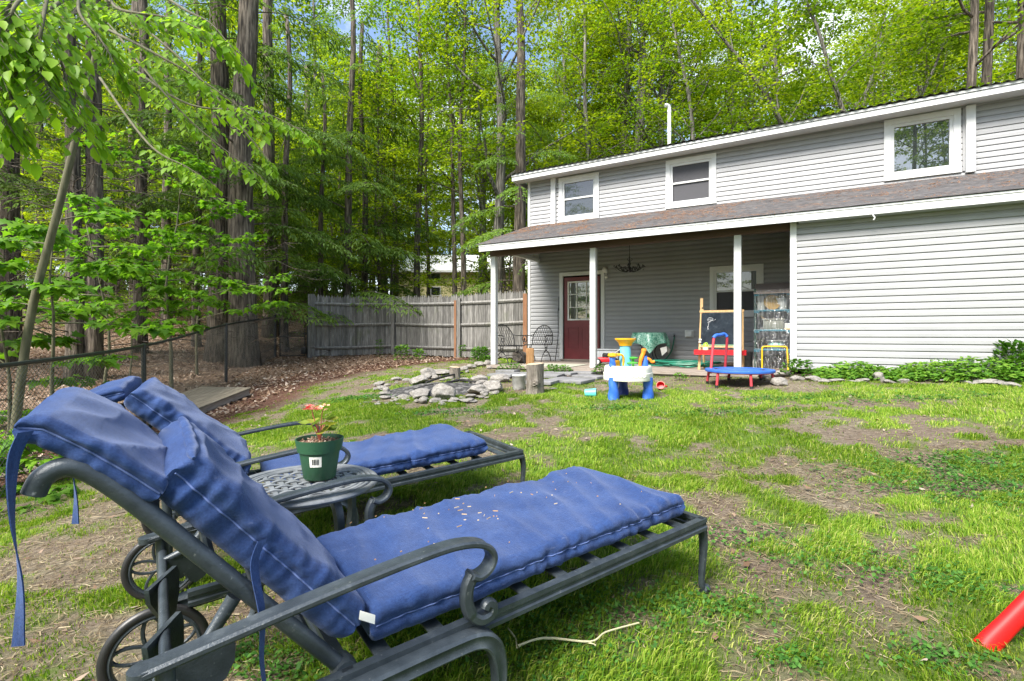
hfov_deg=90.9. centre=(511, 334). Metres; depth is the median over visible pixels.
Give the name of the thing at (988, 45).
slender tree
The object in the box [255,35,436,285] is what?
understory tree
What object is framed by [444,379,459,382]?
charred stick
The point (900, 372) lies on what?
ground cover
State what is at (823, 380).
rock
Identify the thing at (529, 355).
firewood log
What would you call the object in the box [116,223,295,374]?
maple sapling
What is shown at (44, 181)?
understory tree
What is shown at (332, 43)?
forest tree
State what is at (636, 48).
forest tree
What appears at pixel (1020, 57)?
slender tree
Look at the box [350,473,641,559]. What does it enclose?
fallen seed debris
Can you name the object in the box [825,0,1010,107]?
forest tree
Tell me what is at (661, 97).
forest tree
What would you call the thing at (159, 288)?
maple sapling
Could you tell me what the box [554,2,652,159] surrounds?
forest tree
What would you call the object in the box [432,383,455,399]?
rock
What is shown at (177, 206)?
understory tree
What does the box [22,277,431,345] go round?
undergrowth
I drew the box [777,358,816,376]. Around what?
weed plant
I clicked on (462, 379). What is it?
charred stick
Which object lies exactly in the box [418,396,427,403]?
rock
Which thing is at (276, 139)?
understory tree
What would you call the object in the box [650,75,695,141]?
forest tree
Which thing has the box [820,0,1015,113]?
forest tree
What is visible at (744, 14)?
forest tree
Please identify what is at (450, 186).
forest tree
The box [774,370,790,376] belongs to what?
rock
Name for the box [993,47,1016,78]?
forest tree
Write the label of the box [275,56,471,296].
understory tree
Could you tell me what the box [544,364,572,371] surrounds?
weed plant
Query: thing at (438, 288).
window
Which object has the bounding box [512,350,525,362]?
firewood log
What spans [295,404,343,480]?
flower pot
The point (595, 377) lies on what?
paving slab
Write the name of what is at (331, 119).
understory tree
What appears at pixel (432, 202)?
forest tree
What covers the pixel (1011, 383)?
rock
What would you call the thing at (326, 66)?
forest tree
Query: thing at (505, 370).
paving slab
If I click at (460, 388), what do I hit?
rocks
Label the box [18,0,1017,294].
sky
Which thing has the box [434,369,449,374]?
rock
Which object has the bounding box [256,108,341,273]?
understory tree
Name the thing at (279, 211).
hemlock tree
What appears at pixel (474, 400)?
rock
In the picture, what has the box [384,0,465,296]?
slender tree
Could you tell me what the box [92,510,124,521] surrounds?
stick
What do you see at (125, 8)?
forest tree
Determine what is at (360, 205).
understory tree
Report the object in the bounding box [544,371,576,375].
paving slab
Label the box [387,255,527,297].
neighbour house
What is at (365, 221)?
hemlock tree
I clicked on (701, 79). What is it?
forest tree
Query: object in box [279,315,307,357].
garden gate
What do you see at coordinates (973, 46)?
slender tree
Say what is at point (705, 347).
paint bottle
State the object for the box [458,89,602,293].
understory tree
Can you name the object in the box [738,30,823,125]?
forest tree
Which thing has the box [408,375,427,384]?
rock
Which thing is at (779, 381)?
rock
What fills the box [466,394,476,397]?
rock
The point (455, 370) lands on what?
tree stump
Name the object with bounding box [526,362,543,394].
tree stump
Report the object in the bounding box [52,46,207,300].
understory tree
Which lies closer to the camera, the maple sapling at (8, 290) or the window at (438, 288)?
the maple sapling at (8, 290)
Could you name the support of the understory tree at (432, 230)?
on the ground at (848, 436)
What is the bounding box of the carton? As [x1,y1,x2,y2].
[785,323,789,328]
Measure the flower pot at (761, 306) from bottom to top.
0.150 m
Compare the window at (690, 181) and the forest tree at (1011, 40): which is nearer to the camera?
the window at (690, 181)
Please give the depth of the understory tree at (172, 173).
23.60 m
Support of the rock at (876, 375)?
on the ground at (848, 436)
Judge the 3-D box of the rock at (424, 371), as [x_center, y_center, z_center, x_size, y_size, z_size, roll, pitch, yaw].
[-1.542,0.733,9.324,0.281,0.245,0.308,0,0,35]
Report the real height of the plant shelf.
1.600 m
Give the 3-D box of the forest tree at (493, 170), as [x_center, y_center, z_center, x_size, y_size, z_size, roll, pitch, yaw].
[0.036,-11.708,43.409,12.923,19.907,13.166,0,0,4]
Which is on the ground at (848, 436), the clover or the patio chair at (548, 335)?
the clover
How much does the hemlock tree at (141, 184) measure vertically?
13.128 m
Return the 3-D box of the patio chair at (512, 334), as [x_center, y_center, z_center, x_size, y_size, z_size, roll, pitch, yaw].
[-0.068,0.204,11.239,0.616,0.888,0.635,0,0,-33]
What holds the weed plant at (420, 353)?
on the ground at (848, 436)
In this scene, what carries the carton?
on the plant shelf
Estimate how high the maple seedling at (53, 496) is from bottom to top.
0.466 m
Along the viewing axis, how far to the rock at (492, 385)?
7.35 m
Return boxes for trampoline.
[705,332,775,388]
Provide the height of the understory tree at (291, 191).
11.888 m
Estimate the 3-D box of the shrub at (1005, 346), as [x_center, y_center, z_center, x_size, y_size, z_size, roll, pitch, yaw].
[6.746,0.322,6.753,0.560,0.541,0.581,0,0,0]
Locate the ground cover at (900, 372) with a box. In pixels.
[810,355,1023,382]
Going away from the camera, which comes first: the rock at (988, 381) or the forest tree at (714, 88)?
the rock at (988, 381)
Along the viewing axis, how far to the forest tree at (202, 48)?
31.53 m
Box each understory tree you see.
[20,55,119,300]
[20,83,110,258]
[20,105,83,315]
[20,111,128,259]
[20,144,83,278]
[21,25,209,283]
[22,132,155,306]
[24,133,83,279]
[41,71,208,297]
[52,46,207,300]
[83,140,160,279]
[103,120,263,301]
[107,55,209,299]
[152,98,303,274]
[152,101,206,287]
[176,154,331,300]
[202,114,327,318]
[207,92,328,268]
[253,107,330,283]
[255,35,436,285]
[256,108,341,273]
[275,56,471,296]
[278,97,374,295]
[280,149,389,299]
[302,72,458,275]
[308,112,424,293]
[330,135,411,282]
[342,149,444,314]
[399,65,551,294]
[407,52,553,292]
[445,195,527,295]
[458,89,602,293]
[468,105,584,270]
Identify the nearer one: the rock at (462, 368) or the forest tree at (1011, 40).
the rock at (462, 368)
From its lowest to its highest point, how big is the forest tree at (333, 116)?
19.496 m
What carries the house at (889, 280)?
on the ground at (848, 436)
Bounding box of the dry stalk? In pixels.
[508,622,638,647]
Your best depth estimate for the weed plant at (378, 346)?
15.29 m
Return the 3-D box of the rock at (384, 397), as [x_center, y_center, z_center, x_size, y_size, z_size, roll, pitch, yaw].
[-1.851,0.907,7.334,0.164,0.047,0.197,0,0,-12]
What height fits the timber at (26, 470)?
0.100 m
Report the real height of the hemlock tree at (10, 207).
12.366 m
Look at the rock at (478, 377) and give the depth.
8.43 m
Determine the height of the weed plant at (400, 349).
0.492 m
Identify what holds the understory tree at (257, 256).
on the ground at (848, 436)
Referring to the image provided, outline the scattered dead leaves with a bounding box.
[0,363,1022,680]
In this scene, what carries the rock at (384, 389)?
on the ground at (848, 436)
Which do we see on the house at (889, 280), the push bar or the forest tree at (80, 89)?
the push bar
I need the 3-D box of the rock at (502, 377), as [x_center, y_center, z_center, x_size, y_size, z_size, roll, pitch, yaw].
[-0.178,0.735,8.476,0.362,0.155,0.307,-6,-7,40]
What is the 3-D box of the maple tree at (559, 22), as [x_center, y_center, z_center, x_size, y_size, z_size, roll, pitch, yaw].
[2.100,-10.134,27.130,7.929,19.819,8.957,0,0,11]
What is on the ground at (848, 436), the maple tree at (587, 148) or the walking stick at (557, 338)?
the maple tree at (587, 148)
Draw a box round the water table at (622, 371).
[603,338,654,399]
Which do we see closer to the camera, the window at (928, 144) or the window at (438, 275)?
the window at (928, 144)
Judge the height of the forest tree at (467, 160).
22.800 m
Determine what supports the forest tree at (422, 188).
on the ground at (848, 436)
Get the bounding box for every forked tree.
[618,0,831,149]
[657,0,934,130]
[755,0,1002,124]
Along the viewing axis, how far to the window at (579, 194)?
12.37 m
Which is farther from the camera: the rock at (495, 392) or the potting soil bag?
the potting soil bag
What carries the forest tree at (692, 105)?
on the ground at (848, 436)
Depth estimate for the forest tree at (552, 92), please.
49.47 m
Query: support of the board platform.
on the ground at (848, 436)
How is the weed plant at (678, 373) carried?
on the ground at (848, 436)
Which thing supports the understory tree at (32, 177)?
on the ground at (848, 436)
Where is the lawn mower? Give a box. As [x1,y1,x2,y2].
[597,337,635,364]
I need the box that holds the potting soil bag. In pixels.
[766,340,786,348]
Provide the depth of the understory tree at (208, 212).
21.47 m
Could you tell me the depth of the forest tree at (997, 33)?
31.26 m
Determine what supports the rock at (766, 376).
on the ground at (848, 436)
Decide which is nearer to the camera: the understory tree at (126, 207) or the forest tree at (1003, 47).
the understory tree at (126, 207)
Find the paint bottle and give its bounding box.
[703,342,708,349]
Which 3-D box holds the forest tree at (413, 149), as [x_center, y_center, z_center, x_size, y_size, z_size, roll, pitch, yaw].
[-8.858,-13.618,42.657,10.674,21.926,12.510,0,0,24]
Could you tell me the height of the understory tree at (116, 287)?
10.675 m
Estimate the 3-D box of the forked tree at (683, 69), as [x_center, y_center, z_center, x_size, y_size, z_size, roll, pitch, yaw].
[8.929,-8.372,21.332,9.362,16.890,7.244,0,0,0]
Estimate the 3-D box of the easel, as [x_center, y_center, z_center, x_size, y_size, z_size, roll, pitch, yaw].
[3.860,-0.015,9.281,0.864,1.329,0.736,0,0,28]
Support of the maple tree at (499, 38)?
on the ground at (848, 436)
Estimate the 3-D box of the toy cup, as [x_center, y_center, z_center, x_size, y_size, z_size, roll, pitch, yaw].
[2.198,0.756,7.380,0.159,0.121,0.085,0,-28,20]
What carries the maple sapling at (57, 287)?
on the ground at (848, 436)
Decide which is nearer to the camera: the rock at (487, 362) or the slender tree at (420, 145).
the rock at (487, 362)
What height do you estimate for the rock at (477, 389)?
0.154 m
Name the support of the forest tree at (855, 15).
on the ground at (848, 436)
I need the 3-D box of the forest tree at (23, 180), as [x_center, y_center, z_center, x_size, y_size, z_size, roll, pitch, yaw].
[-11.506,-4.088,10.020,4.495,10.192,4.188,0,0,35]
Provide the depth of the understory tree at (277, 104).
24.67 m
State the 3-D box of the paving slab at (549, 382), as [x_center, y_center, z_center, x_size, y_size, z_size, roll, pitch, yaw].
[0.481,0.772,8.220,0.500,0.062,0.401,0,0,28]
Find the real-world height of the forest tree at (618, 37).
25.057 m
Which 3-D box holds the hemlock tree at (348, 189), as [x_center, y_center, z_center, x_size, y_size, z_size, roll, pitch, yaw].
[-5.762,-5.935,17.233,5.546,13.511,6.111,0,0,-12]
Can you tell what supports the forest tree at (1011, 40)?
on the ground at (848, 436)
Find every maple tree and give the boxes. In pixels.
[371,0,620,292]
[411,0,543,293]
[474,0,628,200]
[526,0,666,166]
[577,0,704,160]
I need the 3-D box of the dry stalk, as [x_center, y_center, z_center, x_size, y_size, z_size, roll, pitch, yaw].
[0.223,1.053,1.772,0.479,0.029,0.119,0,0,0]
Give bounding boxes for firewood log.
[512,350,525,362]
[526,348,533,363]
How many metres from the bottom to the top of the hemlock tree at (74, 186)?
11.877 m
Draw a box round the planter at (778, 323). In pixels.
[761,316,784,328]
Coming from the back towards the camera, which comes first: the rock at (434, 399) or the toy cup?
the toy cup
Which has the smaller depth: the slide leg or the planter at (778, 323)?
the slide leg
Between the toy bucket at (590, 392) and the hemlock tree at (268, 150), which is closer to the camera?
the toy bucket at (590, 392)
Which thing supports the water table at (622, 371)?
on the ground at (848, 436)
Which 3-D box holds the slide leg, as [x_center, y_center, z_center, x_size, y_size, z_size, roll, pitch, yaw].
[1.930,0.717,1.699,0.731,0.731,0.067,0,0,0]
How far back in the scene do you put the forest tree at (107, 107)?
28.39 m
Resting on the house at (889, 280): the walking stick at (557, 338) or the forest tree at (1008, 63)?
the walking stick at (557, 338)
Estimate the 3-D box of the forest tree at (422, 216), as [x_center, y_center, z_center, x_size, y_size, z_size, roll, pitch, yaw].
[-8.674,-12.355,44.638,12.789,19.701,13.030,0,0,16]
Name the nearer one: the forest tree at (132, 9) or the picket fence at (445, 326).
the picket fence at (445, 326)
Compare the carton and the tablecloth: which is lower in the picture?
the tablecloth
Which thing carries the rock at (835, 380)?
on the ground at (848, 436)
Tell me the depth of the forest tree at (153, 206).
12.16 m
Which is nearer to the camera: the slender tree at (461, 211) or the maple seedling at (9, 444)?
the maple seedling at (9, 444)
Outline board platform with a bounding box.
[181,387,250,412]
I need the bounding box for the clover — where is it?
[142,389,1023,680]
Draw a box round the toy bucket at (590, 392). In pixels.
[585,388,596,396]
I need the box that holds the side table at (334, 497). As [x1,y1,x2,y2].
[247,464,376,616]
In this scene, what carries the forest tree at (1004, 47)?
on the ground at (848, 436)
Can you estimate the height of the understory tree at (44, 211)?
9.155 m
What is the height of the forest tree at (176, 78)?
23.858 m
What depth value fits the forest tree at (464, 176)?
49.60 m
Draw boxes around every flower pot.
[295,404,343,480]
[756,302,765,309]
[776,294,789,308]
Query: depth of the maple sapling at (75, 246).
8.06 m
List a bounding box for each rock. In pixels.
[379,395,389,398]
[380,391,390,395]
[382,387,390,391]
[401,395,411,399]
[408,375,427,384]
[409,388,429,398]
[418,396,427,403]
[420,368,435,374]
[429,397,440,402]
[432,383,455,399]
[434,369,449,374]
[448,397,458,400]
[459,398,476,401]
[460,366,467,370]
[464,398,473,402]
[466,364,475,368]
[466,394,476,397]
[467,384,489,393]
[470,375,487,381]
[474,361,483,366]
[480,391,487,395]
[483,360,492,365]
[483,380,502,390]
[489,390,498,394]
[490,374,509,381]
[758,374,770,378]
[770,377,787,385]
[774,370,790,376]
[790,375,804,380]
[805,376,820,380]
[818,378,830,382]
[828,378,844,381]
[855,378,869,381]
[872,372,884,381]
[883,379,895,382]
[896,379,909,382]
[926,378,943,381]
[972,379,1003,383]
[998,382,1021,386]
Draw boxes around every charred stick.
[413,383,438,389]
[425,372,462,382]
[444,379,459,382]
[454,378,475,382]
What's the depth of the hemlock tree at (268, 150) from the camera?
17.32 m
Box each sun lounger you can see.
[6,387,710,680]
[89,376,525,600]
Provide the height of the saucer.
0.270 m
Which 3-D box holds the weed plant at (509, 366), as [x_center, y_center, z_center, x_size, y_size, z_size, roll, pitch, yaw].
[-0.048,0.665,10.194,0.587,0.179,0.608,0,0,23]
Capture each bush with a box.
[468,346,490,363]
[477,355,490,361]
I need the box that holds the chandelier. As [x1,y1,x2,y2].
[614,245,644,271]
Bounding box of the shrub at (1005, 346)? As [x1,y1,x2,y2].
[992,339,1023,377]
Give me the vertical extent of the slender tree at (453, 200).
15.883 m
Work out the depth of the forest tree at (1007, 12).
31.03 m
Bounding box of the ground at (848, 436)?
[0,292,1023,680]
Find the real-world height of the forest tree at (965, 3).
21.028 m
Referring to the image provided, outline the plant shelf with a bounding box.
[754,282,789,367]
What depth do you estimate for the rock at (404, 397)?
7.17 m
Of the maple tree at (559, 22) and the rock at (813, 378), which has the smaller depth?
the rock at (813, 378)
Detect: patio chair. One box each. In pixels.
[498,324,526,363]
[522,325,552,361]
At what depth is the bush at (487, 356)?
11.75 m
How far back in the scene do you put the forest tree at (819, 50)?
34.86 m
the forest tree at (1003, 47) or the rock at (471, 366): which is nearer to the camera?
the rock at (471, 366)
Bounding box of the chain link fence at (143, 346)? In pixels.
[0,313,276,495]
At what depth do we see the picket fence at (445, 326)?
15.27 m
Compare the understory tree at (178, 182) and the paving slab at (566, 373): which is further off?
the understory tree at (178, 182)
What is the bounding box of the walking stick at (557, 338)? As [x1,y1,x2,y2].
[555,308,558,360]
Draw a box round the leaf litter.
[0,296,510,490]
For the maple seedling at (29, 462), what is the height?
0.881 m
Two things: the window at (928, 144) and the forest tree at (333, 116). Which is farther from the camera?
the forest tree at (333, 116)
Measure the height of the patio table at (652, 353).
0.695 m
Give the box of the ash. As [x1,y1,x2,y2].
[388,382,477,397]
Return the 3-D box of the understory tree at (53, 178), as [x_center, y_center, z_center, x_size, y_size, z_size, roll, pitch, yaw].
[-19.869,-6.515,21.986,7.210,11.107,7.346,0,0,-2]
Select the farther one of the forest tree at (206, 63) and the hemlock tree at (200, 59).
the forest tree at (206, 63)
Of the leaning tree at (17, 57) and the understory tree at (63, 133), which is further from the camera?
the understory tree at (63, 133)
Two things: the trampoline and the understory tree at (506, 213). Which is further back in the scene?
the understory tree at (506, 213)
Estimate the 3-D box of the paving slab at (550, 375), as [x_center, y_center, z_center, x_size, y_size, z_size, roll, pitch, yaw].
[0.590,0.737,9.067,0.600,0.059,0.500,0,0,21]
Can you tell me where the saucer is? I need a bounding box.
[764,295,779,308]
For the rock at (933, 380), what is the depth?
6.76 m
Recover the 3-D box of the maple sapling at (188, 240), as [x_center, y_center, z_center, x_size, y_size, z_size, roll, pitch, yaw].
[-5.974,-1.006,9.397,4.039,4.798,3.212,0,0,0]
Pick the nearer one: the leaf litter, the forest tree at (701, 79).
the leaf litter
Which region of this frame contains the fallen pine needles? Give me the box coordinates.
[500,171,1022,237]
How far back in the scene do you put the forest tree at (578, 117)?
26.95 m
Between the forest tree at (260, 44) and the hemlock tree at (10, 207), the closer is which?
the hemlock tree at (10, 207)
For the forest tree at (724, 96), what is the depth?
37.17 m
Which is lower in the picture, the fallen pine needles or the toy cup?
the toy cup
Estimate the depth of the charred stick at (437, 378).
8.55 m
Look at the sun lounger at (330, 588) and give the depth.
1.33 m
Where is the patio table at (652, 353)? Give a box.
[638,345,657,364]
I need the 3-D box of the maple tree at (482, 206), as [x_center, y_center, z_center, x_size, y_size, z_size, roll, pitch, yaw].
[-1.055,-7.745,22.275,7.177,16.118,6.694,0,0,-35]
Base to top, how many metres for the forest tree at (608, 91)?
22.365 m
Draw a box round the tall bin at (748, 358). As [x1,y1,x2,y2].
[744,352,752,366]
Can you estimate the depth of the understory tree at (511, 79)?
19.73 m
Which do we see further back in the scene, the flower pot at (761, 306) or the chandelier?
the chandelier
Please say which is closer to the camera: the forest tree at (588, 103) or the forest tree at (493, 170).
the forest tree at (588, 103)
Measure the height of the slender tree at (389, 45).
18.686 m
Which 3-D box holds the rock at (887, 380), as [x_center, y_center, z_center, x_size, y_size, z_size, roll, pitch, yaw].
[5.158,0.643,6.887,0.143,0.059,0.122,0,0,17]
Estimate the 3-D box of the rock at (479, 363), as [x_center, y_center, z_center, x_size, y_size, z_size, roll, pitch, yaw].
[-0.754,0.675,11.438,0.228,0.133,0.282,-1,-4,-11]
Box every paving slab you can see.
[487,372,518,376]
[495,369,519,372]
[526,373,563,377]
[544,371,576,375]
[544,379,558,384]
[550,376,594,383]
[568,371,598,374]
[572,374,602,379]
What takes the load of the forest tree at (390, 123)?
on the ground at (848, 436)
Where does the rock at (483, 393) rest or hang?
on the ground at (848, 436)
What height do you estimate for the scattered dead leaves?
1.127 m
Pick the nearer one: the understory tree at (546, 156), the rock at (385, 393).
the rock at (385, 393)
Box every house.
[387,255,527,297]
[476,78,1023,377]
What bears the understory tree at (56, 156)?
on the ground at (848, 436)
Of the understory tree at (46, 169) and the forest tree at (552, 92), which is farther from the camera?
the forest tree at (552, 92)
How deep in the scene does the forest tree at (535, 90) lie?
39.32 m
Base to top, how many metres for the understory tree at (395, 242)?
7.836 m
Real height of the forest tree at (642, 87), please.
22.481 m
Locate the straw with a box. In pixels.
[0,362,1023,680]
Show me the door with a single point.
(576, 289)
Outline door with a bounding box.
[564,276,599,358]
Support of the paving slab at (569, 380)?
on the ground at (848, 436)
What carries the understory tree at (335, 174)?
on the ground at (848, 436)
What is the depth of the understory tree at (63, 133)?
16.69 m
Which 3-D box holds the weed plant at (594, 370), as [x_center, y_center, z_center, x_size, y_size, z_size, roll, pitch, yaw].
[1.605,0.637,9.301,0.310,0.229,0.289,0,0,0]
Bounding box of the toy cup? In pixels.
[656,381,667,389]
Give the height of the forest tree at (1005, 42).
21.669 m
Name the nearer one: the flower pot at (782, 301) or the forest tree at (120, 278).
the flower pot at (782, 301)
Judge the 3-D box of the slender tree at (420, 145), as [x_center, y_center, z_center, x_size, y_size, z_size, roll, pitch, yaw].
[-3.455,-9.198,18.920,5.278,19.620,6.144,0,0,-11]
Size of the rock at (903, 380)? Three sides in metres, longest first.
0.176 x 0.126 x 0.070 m
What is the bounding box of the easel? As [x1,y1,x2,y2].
[694,298,746,369]
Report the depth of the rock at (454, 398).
6.72 m
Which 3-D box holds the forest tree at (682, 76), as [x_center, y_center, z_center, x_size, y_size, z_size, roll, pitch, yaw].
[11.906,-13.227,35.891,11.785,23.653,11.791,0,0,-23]
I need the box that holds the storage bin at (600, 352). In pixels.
[597,348,619,362]
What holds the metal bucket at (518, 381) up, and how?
on the ground at (848, 436)
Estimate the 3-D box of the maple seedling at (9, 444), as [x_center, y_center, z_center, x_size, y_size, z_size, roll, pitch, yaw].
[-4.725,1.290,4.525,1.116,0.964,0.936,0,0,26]
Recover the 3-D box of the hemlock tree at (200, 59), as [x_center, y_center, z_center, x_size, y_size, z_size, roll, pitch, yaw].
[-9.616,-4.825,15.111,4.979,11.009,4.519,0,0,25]
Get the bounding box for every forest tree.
[0,45,57,282]
[1,0,159,338]
[20,0,182,253]
[20,3,84,313]
[21,0,177,297]
[23,0,190,294]
[81,0,205,317]
[81,0,207,308]
[115,120,128,290]
[124,1,294,265]
[149,0,402,295]
[158,43,208,266]
[159,0,277,256]
[205,0,310,283]
[210,0,399,292]
[256,26,295,113]
[289,83,356,288]
[293,5,366,290]
[300,38,369,290]
[352,51,441,291]
[354,71,477,254]
[357,49,474,264]
[371,121,446,237]
[384,39,492,254]
[403,107,513,254]
[411,161,475,254]
[417,49,531,254]
[422,72,506,253]
[423,50,514,254]
[443,74,550,253]
[474,65,568,233]
[504,66,571,226]
[512,20,635,283]
[536,8,679,167]
[540,0,782,161]
[545,1,673,160]
[546,0,787,158]
[548,12,674,158]
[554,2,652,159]
[555,0,768,147]
[617,1,726,144]
[617,10,694,141]
[646,0,882,138]
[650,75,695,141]
[665,64,717,141]
[667,11,728,141]
[681,0,899,139]
[685,53,740,115]
[700,46,751,136]
[702,15,807,130]
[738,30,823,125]
[780,39,844,118]
[808,0,965,101]
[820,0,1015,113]
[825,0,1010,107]
[832,0,967,106]
[832,38,897,106]
[846,0,1015,101]
[878,0,981,101]
[889,0,1016,86]
[895,0,1012,96]
[906,0,1017,96]
[947,0,1016,90]
[978,0,1017,85]
[992,11,1016,82]
[993,3,1016,79]
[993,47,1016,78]
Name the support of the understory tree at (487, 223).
on the ground at (848, 436)
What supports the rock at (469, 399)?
on the ground at (848, 436)
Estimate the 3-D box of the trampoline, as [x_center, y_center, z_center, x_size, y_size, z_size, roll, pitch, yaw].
[3.439,0.380,7.621,0.983,0.829,0.979,0,0,-42]
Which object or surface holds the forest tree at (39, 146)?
on the ground at (848, 436)
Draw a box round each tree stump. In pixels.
[449,366,460,378]
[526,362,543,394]
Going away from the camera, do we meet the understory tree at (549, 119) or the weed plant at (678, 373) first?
the weed plant at (678, 373)
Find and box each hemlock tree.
[0,0,130,362]
[0,0,205,380]
[2,0,217,379]
[33,0,210,353]
[81,0,210,336]
[83,0,378,367]
[104,0,297,346]
[104,0,330,362]
[190,15,349,351]
[193,0,360,337]
[254,0,425,354]
[256,73,375,349]
[258,65,330,304]
[292,21,440,340]
[323,45,435,293]
[447,0,577,297]
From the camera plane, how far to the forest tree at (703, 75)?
45.06 m
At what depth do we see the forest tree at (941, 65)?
29.78 m
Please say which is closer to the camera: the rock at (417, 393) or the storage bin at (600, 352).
the rock at (417, 393)
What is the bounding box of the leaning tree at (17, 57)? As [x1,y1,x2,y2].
[0,0,325,458]
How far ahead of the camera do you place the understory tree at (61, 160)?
25.78 m
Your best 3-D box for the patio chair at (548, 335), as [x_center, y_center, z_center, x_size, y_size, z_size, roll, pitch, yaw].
[0.645,0.204,12.158,0.617,0.888,0.635,0,0,29]
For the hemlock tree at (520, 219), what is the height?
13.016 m
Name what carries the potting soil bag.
on the plant shelf
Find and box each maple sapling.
[0,192,211,381]
[0,208,183,452]
[0,234,113,436]
[39,266,213,375]
[58,133,291,388]
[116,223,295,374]
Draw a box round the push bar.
[761,346,788,369]
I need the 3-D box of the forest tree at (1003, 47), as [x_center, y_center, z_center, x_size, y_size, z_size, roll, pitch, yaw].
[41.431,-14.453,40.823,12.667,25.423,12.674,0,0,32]
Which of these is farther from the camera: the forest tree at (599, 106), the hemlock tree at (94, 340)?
the forest tree at (599, 106)
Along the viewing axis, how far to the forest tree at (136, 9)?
18.54 m
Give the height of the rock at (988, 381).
0.087 m
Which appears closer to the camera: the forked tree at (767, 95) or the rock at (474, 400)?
the rock at (474, 400)
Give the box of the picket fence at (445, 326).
[308,290,527,357]
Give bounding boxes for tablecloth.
[630,332,669,354]
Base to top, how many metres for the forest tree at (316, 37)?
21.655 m
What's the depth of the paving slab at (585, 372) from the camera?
9.36 m
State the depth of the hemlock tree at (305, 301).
23.89 m
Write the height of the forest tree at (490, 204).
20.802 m
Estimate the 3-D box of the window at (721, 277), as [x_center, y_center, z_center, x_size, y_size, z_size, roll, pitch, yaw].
[4.731,-0.915,10.635,1.050,1.090,0.072,0,0,29]
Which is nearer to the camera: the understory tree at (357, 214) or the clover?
the clover
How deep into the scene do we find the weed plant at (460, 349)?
14.01 m
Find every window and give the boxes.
[430,273,440,280]
[431,286,440,295]
[558,172,598,222]
[665,153,716,208]
[710,264,763,316]
[883,108,961,181]
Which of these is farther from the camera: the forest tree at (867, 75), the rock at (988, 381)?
the forest tree at (867, 75)
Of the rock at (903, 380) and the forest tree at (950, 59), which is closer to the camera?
the rock at (903, 380)
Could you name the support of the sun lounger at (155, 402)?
on the ground at (848, 436)
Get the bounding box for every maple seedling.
[0,429,62,496]
[0,437,36,494]
[0,483,79,517]
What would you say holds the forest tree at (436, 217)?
on the ground at (848, 436)
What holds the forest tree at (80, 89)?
on the ground at (848, 436)
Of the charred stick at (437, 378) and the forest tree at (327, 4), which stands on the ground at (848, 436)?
the forest tree at (327, 4)
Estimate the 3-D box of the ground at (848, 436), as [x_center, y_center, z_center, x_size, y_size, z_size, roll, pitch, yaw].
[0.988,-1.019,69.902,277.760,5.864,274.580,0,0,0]
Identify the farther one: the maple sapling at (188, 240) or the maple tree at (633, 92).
the maple tree at (633, 92)
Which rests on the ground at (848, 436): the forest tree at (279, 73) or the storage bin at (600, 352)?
the forest tree at (279, 73)
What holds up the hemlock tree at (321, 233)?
on the ground at (848, 436)
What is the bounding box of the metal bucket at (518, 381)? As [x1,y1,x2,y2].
[512,374,525,389]
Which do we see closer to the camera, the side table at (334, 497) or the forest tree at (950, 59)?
the side table at (334, 497)
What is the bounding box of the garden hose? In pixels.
[648,335,721,367]
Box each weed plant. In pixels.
[375,339,383,355]
[392,344,410,359]
[410,348,425,359]
[458,344,466,359]
[496,363,524,369]
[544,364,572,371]
[591,363,603,374]
[670,372,686,380]
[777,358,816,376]
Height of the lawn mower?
0.590 m
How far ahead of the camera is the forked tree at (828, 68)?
18.08 m
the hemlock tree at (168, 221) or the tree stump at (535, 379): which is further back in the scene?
the hemlock tree at (168, 221)
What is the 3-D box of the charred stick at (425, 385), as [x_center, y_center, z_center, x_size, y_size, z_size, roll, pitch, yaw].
[-1.284,0.800,7.728,0.041,0.095,0.542,0,0,44]
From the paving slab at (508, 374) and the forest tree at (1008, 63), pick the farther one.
the forest tree at (1008, 63)
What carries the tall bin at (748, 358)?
on the ground at (848, 436)
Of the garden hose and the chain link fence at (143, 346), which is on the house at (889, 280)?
the garden hose
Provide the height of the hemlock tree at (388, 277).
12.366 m
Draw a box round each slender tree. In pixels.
[320,0,456,296]
[342,0,495,296]
[383,0,515,295]
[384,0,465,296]
[401,0,513,295]
[861,0,1023,88]
[862,0,1016,84]
[887,0,1023,79]
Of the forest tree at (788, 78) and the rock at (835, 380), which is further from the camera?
the forest tree at (788, 78)
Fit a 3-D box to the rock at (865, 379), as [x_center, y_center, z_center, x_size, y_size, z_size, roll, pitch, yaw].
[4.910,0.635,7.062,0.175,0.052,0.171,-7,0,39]
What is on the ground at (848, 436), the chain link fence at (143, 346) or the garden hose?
the chain link fence at (143, 346)
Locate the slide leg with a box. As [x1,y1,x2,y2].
[973,590,1023,651]
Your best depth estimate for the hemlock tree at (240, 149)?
12.98 m
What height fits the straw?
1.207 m
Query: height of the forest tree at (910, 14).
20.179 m
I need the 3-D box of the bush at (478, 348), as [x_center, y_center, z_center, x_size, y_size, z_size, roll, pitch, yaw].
[-0.773,0.504,11.984,0.602,0.462,0.604,0,0,0]

